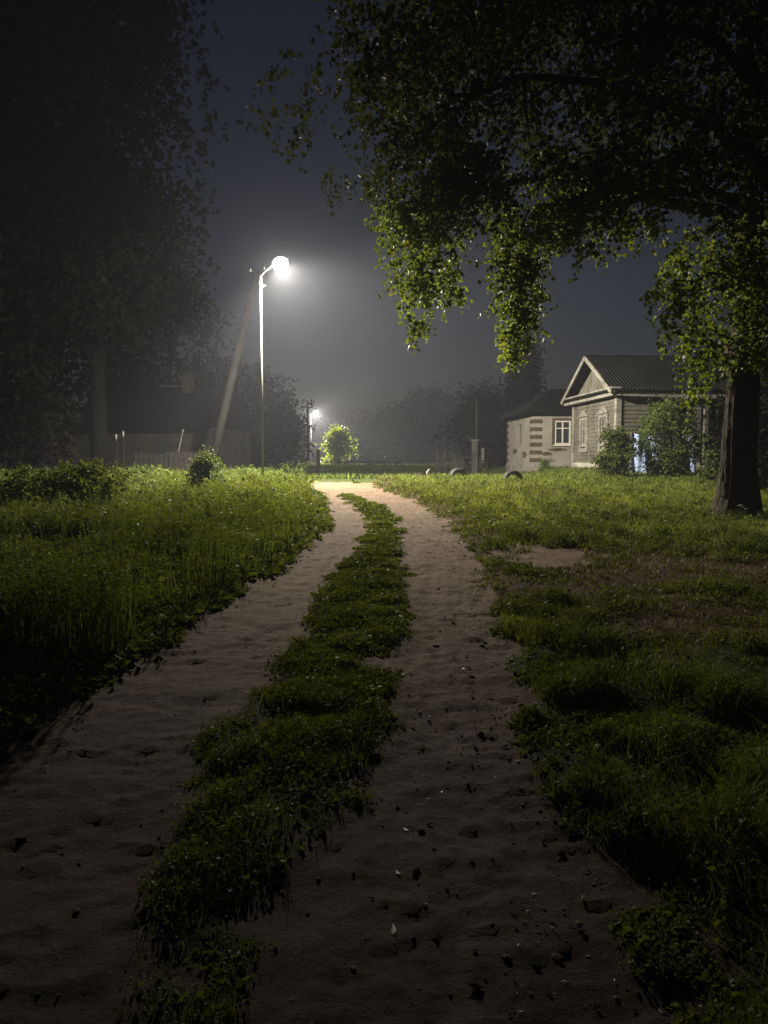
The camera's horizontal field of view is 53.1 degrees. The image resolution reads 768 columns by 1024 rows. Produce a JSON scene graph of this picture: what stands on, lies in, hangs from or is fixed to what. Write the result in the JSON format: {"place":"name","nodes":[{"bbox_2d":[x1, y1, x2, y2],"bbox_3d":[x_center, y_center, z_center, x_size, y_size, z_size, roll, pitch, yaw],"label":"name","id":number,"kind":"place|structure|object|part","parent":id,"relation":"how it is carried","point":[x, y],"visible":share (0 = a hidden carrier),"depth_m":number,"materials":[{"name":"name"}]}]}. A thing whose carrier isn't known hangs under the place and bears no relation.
{"place":"outdoors","nodes":[
{"label":"outdoors","id":0,"kind":"place"},
{"bbox_2d":[0,462,653,478],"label":"grass","id":1,"kind":"structure","parent":0,"point":[370,470],"depth_m":55.25,"materials":[{"name":"green plant"}]},
{"bbox_2d":[0,463,767,1023],"bbox_3d":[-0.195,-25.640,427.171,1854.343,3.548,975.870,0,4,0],"label":"ground","id":2,"kind":"structure","parent":0,"point":[192,943],"depth_m":3.45,"materials":[{"name":"soil"}]},
{"bbox_2d":[0,461,67,508],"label":"leafy bush","id":3,"kind":"object","parent":2,"relation":"on","point":[19,487],"visible":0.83,"depth_m":14.88,"materials":[{"name":"green plant"}]},
{"bbox_2d":[0,0,165,471],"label":"tall tree","id":4,"kind":"object","parent":2,"relation":"on","point":[17,405],"visible":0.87,"depth_m":27.92,"materials":[{"name":"green plant"}]},
{"bbox_2d":[34,457,137,504],"bbox_3d":[-6.193,-0.603,15.464,2.170,1.092,1.843,0,4,0],"label":"leafy bush","id":5,"kind":"object","parent":2,"relation":"on","point":[85,480],"visible":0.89,"depth_m":15.32,"materials":[{"name":"green plant"}]},
{"bbox_2d":[0,8,175,470],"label":"tall tree","id":6,"kind":"object","parent":2,"relation":"on","point":[80,382],"visible":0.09,"depth_m":44.98,"materials":[{"name":"green plant"}]},
{"bbox_2d":[115,434,117,466],"bbox_3d":[-10.412,-2.021,29.934,0.098,2.032,0.095,0,4,0],"label":"garden stake","id":7,"kind":"object","parent":2,"relation":"on","point":[116,458],"visible":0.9,"depth_m":29.88,"materials":[{"name":"grey wood"}]},
{"bbox_2d":[122,431,124,468],"bbox_3d":[-10.132,-2.085,29.930,0.098,2.151,0.095,0,4,0],"label":"garden stake","id":8,"kind":"object","parent":2,"relation":"on","point":[123,449],"visible":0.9,"depth_m":29.88,"materials":[{"name":"grey wood"}]},
{"bbox_2d":[0,0,264,469],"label":"tall tree","id":9,"kind":"object","parent":2,"relation":"on","point":[147,24],"visible":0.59,"depth_m":31.05,"materials":[{"name":"green plant"}]},
{"bbox_2d":[0,460,318,659],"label":"seed stalks","id":10,"kind":"object","parent":2,"relation":"on","point":[101,603],"visible":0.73,"depth_m":6.07,"materials":[{"name":"green plant"}]},
{"bbox_2d":[62,373,259,470],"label":"dark house","id":11,"kind":"structure","parent":2,"relation":"on","point":[152,421],"depth_m":40.77,"materials":[{"name":"wood"}]},
{"bbox_2d":[108,440,112,460],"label":"window","id":12,"kind":"structure","parent":11,"relation":"in","point":[110,443],"depth_m":40.39,"materials":[{"name":"grey glass"}]},
{"bbox_2d":[154,440,171,460],"bbox_3d":[-11.433,-3.190,39.786,1.000,1.100,0.058,1,4,12],"label":"window","id":13,"kind":"structure","parent":11,"relation":"in","point":[160,446],"depth_m":39.76,"materials":[{"name":"grey glass"}]},
{"bbox_2d":[79,263,248,400],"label":"round tree","id":14,"kind":"object","parent":2,"relation":"on","point":[210,377],"visible":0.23,"depth_m":50.48,"materials":[{"name":"green plant"}]},
{"bbox_2d":[133,452,197,472],"bbox_3d":[-8.108,-1.596,29.113,2.700,1.347,0.180,0,4,-3],"label":"board fence","id":15,"kind":"object","parent":2,"relation":"on","point":[166,464],"visible":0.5,"depth_m":29.00,"materials":[{"name":"grey wood"}]},
{"bbox_2d":[0,462,334,734],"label":"meadow grass","id":16,"kind":"structure","parent":2,"relation":"on","point":[153,547],"depth_m":10.12,"materials":[{"name":"green plant"}]},
{"bbox_2d":[0,462,336,743],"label":"broadleaf weeds","id":17,"kind":"object","parent":2,"relation":"on","point":[16,702],"visible":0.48,"depth_m":8.23,"materials":[{"name":"green plant"}]},
{"bbox_2d":[167,429,193,467],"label":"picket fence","id":18,"kind":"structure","parent":2,"relation":"on","point":[178,453],"depth_m":35.80,"materials":[{"name":"grey wood"}]},
{"bbox_2d":[185,445,228,486],"bbox_3d":[-4.733,-1.163,20.474,1.215,1.244,1.358,0,4,0],"label":"leafy bush","id":19,"kind":"object","parent":2,"relation":"on","point":[202,462],"visible":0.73,"depth_m":20.32,"materials":[{"name":"green plant"}]},
{"bbox_2d":[209,267,266,463],"bbox_3d":[-6.045,-5.364,30.953,2.699,9.000,0.374,-1,4,-12],"label":"leaning pole","id":20,"kind":"object","parent":2,"relation":"on","point":[221,423],"visible":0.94,"depth_m":30.84,"materials":[{"name":"grey wood"}]},
{"bbox_2d":[110,479,422,1023],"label":"strip weeds","id":21,"kind":"object","parent":2,"relation":"on","point":[380,550],"visible":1,"depth_m":3.82,"materials":[{"name":"green plant"}]},
{"bbox_2d":[221,361,315,466],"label":"round tree","id":22,"kind":"object","parent":2,"relation":"on","point":[282,433],"visible":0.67,"depth_m":73.26,"materials":[{"name":"green plant"}]},
{"bbox_2d":[258,258,286,477],"bbox_3d":[-3.537,-4.442,24.615,0.978,7.285,0.412,0,4,5],"label":"street lamp","id":23,"kind":"object","parent":2,"relation":"on","point":[275,263],"visible":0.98,"depth_m":24.72,"materials":[{"name":"metal"}]},
{"bbox_2d":[301,431,304,473],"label":"fence post","id":24,"kind":"object","parent":2,"relation":"on","point":[303,448],"visible":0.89,"depth_m":45.77,"materials":[{"name":"brown wood"}]},
{"bbox_2d":[302,404,312,464],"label":"utility pole","id":25,"kind":"object","parent":2,"relation":"on","point":[307,407],"visible":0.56,"depth_m":81.48,"materials":[{"name":"brown wood"}]},
{"bbox_2d":[280,400,343,463],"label":"distant tree","id":26,"kind":"object","parent":2,"relation":"on","point":[313,418],"visible":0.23,"depth_m":147.81,"materials":[{"name":"green plant"}]},
{"bbox_2d":[316,449,319,475],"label":"fence post","id":27,"kind":"object","parent":2,"relation":"on","point":[317,461],"visible":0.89,"depth_m":45.82,"materials":[{"name":"brown wood"}]},
{"bbox_2d":[305,410,366,463],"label":"distant tree","id":28,"kind":"object","parent":2,"relation":"on","point":[341,420],"visible":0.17,"depth_m":156.45,"materials":[{"name":"green plant"}]},
{"bbox_2d":[315,422,360,463],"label":"roadside bush","id":29,"kind":"object","parent":2,"relation":"on","point":[337,442],"visible":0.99,"depth_m":94.88,"materials":[{"name":"green plant"}]},
{"bbox_2d":[343,457,399,464],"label":"fence","id":30,"kind":"object","parent":2,"relation":"on","point":[382,461],"visible":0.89,"depth_m":91.36,"materials":[{"name":"white paint"}]},
{"bbox_2d":[0,481,744,1023],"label":"dirt track","id":31,"kind":"structure","parent":2,"relation":"on","point":[54,811],"depth_m":2.84,"materials":[{"name":"brown soil"}]},
{"bbox_2d":[8,492,699,1023],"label":"dirt clods","id":32,"kind":"object","parent":31,"relation":"on","point":[504,958],"visible":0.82,"depth_m":2.78,"materials":[{"name":"brown soil"}]},
{"bbox_2d":[2,527,745,1023],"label":"fallen leaves","id":33,"kind":"object","parent":31,"relation":"on","point":[550,997],"visible":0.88,"depth_m":2.60,"materials":[{"name":"beige plant"}]},
{"bbox_2d":[334,404,413,463],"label":"distant tree","id":34,"kind":"object","parent":2,"relation":"on","point":[362,445],"visible":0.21,"depth_m":147.60,"materials":[{"name":"green plant"}]},
{"bbox_2d":[354,400,445,464],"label":"distant tree","id":35,"kind":"object","parent":2,"relation":"on","point":[412,433],"visible":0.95,"depth_m":122.53,"materials":[{"name":"green plant"}]},
{"bbox_2d":[365,383,460,463],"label":"distant tree","id":36,"kind":"object","parent":2,"relation":"on","point":[435,399],"visible":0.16,"depth_m":137.34,"materials":[{"name":"green plant"}]},
{"bbox_2d":[429,387,478,462],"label":"distant tree","id":37,"kind":"object","parent":2,"relation":"on","point":[450,422],"visible":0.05,"depth_m":147.11,"materials":[{"name":"green plant"}]},
{"bbox_2d":[449,468,466,477],"bbox_3d":[2.520,-1.187,26.178,0.633,0.633,0.200,-1,4,-20],"label":"half buried tyre","id":38,"kind":"object","parent":2,"relation":"on","point":[460,470],"visible":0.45,"depth_m":26.09,"materials":[{"name":"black rubber"}]},
{"bbox_2d":[435,449,482,470],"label":"board fence","id":39,"kind":"object","parent":2,"relation":"on","point":[451,457],"visible":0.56,"depth_m":59.76,"materials":[{"name":"grey wood"}]},
{"bbox_2d":[423,375,511,462],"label":"distant tree","id":40,"kind":"object","parent":2,"relation":"on","point":[442,416],"visible":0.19,"depth_m":118.35,"materials":[{"name":"green plant"}]},
{"bbox_2d":[428,383,507,465],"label":"garden tree","id":41,"kind":"object","parent":2,"relation":"on","point":[487,408],"visible":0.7,"depth_m":60.58,"materials":[{"name":"green plant"}]},
{"bbox_2d":[470,401,478,473],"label":"gate pillar","id":42,"kind":"structure","parent":2,"relation":"on","point":[474,453],"depth_m":50.69,"materials":[{"name":"concrete"}]},
{"bbox_2d":[477,448,484,471],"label":"metal cabinet","id":43,"kind":"object","parent":2,"relation":"on","point":[481,454],"visible":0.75,"depth_m":51.71,"materials":[{"name":"grey metal"}]},
{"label":"door","id":44,"kind":"part","parent":43,"relation":"part of","materials":[{"name":"grey metal"}]},
{"bbox_2d":[241,0,767,517],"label":"broadleaf tree","id":45,"kind":"object","parent":2,"relation":"on","point":[461,166],"visible":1,"depth_m":12.55,"materials":[{"name":"green plant"}]},
{"bbox_2d":[503,470,522,480],"bbox_3d":[4.068,-0.996,24.286,0.653,0.653,0.200,-1,4,-9],"label":"half buried tyre","id":46,"kind":"object","parent":2,"relation":"on","point":[507,474],"visible":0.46,"depth_m":24.19,"materials":[{"name":"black rubber"}]},
{"bbox_2d":[482,332,548,467],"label":"spruce tree","id":47,"kind":"object","parent":2,"relation":"on","point":[522,389],"visible":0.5,"depth_m":50.99,"materials":[{"name":"green plant"}]},
{"bbox_2d":[498,389,589,472],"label":"plaster house","id":48,"kind":"structure","parent":2,"relation":"on","point":[540,426],"depth_m":38.01,"materials":[{"name":"paint"}]},
{"bbox_2d":[519,424,520,445],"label":"boarded window","id":49,"kind":"structure","parent":48,"relation":"in","point":[520,424],"depth_m":40.49,"materials":[{"name":"grey wood"}]},
{"bbox_2d":[553,421,570,445],"bbox_3d":[8.818,-3.880,37.926,1.000,1.240,0.165,0,4,-4],"label":"window","id":50,"kind":"structure","parent":48,"relation":"in","point":[562,428],"depth_m":37.97,"materials":[{"name":"white paint"}]},
{"bbox_2d":[535,457,555,471],"bbox_3d":[7.639,-2.244,36.442,0.960,0.754,1.052,3,4,35],"label":"leafy bush","id":51,"kind":"object","parent":2,"relation":"on","point":[544,463],"visible":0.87,"depth_m":36.31,"materials":[{"name":"green plant"}]},
{"bbox_2d":[376,468,767,643],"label":"dry grass","id":52,"kind":"structure","parent":2,"relation":"on","point":[559,569],"depth_m":7.88,"materials":[{"name":"green plant"}]},
{"bbox_2d":[587,424,634,476],"bbox_3d":[7.859,-2.064,26.457,1.482,1.918,2.124,2,4,24],"label":"leafy bush","id":53,"kind":"object","parent":2,"relation":"on","point":[610,459],"visible":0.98,"depth_m":26.12,"materials":[{"name":"green plant"}]},
{"bbox_2d":[561,345,767,468],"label":"wooden house","id":54,"kind":"structure","parent":2,"relation":"on","point":[616,390],"depth_m":31.28,"materials":[{"name":"grey wood"}]},
{"bbox_2d":[577,411,587,451],"bbox_3d":[8.697,-3.502,33.468,0.205,1.801,1.120,0,4,-5],"label":"window","id":55,"kind":"structure","parent":54,"relation":"in","point":[583,416],"depth_m":33.49,"materials":[{"name":"white wood"}]},
{"bbox_2d":[596,407,608,451],"bbox_3d":[8.898,-3.355,31.181,0.205,1.801,1.120,0,4,-5],"label":"window","id":56,"kind":"structure","parent":54,"relation":"in","point":[603,412],"depth_m":31.31,"materials":[{"name":"white wood"}]},
{"bbox_2d":[625,392,706,476],"bbox_3d":[9.756,-2.618,26.539,2.808,2.990,3.525,0,4,0],"label":"leafy bush","id":57,"kind":"object","parent":2,"relation":"on","point":[669,456],"visible":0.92,"depth_m":26.03,"materials":[{"name":"green plant"}]},
{"bbox_2d":[693,432,721,480],"bbox_3d":[10.019,-1.620,22.872,1.500,1.673,1.620,0,4,0],"label":"leafy bush","id":58,"kind":"object","parent":2,"relation":"on","point":[706,469],"visible":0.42,"depth_m":22.97,"materials":[{"name":"green plant"}]},
{"bbox_2d":[666,241,767,358],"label":"garden tree","id":59,"kind":"object","parent":2,"relation":"on","point":[688,319],"visible":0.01,"depth_m":35.37,"materials":[{"name":"green plant"}]},
{"bbox_2d":[680,294,767,490],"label":"garden tree","id":60,"kind":"object","parent":2,"relation":"on","point":[762,459],"visible":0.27,"depth_m":19.87,"materials":[{"name":"green plant"}]},
{"bbox_3d":[10.390,-2.082,28.685,2.450,1.820,0.060,0,4,0],"label":"clothes rack","id":61,"kind":"object","parent":2,"relation":"on","visible":0},
{"bbox_2d":[631,433,695,473],"bbox_3d":[10.390,-2.159,28.562,2.350,1.550,0.378,0,4,0],"label":"blue sheet","id":62,"kind":"object","parent":61,"relation":"hanging from","point":[635,462],"visible":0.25,"depth_m":28.59,"materials":[{"name":"blue fabric"}]},
{"bbox_2d":[0,0,767,462],"label":"sky","id":63,"kind":"structure","parent":0,"point":[348,350],"materials":[{"name":"grey"}]},
{"bbox_2d":[371,466,767,1023],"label":"lawn grass","id":64,"kind":"structure","parent":0,"point":[517,496],"depth_m":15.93,"materials":[{"name":"green plant"}]}
]}

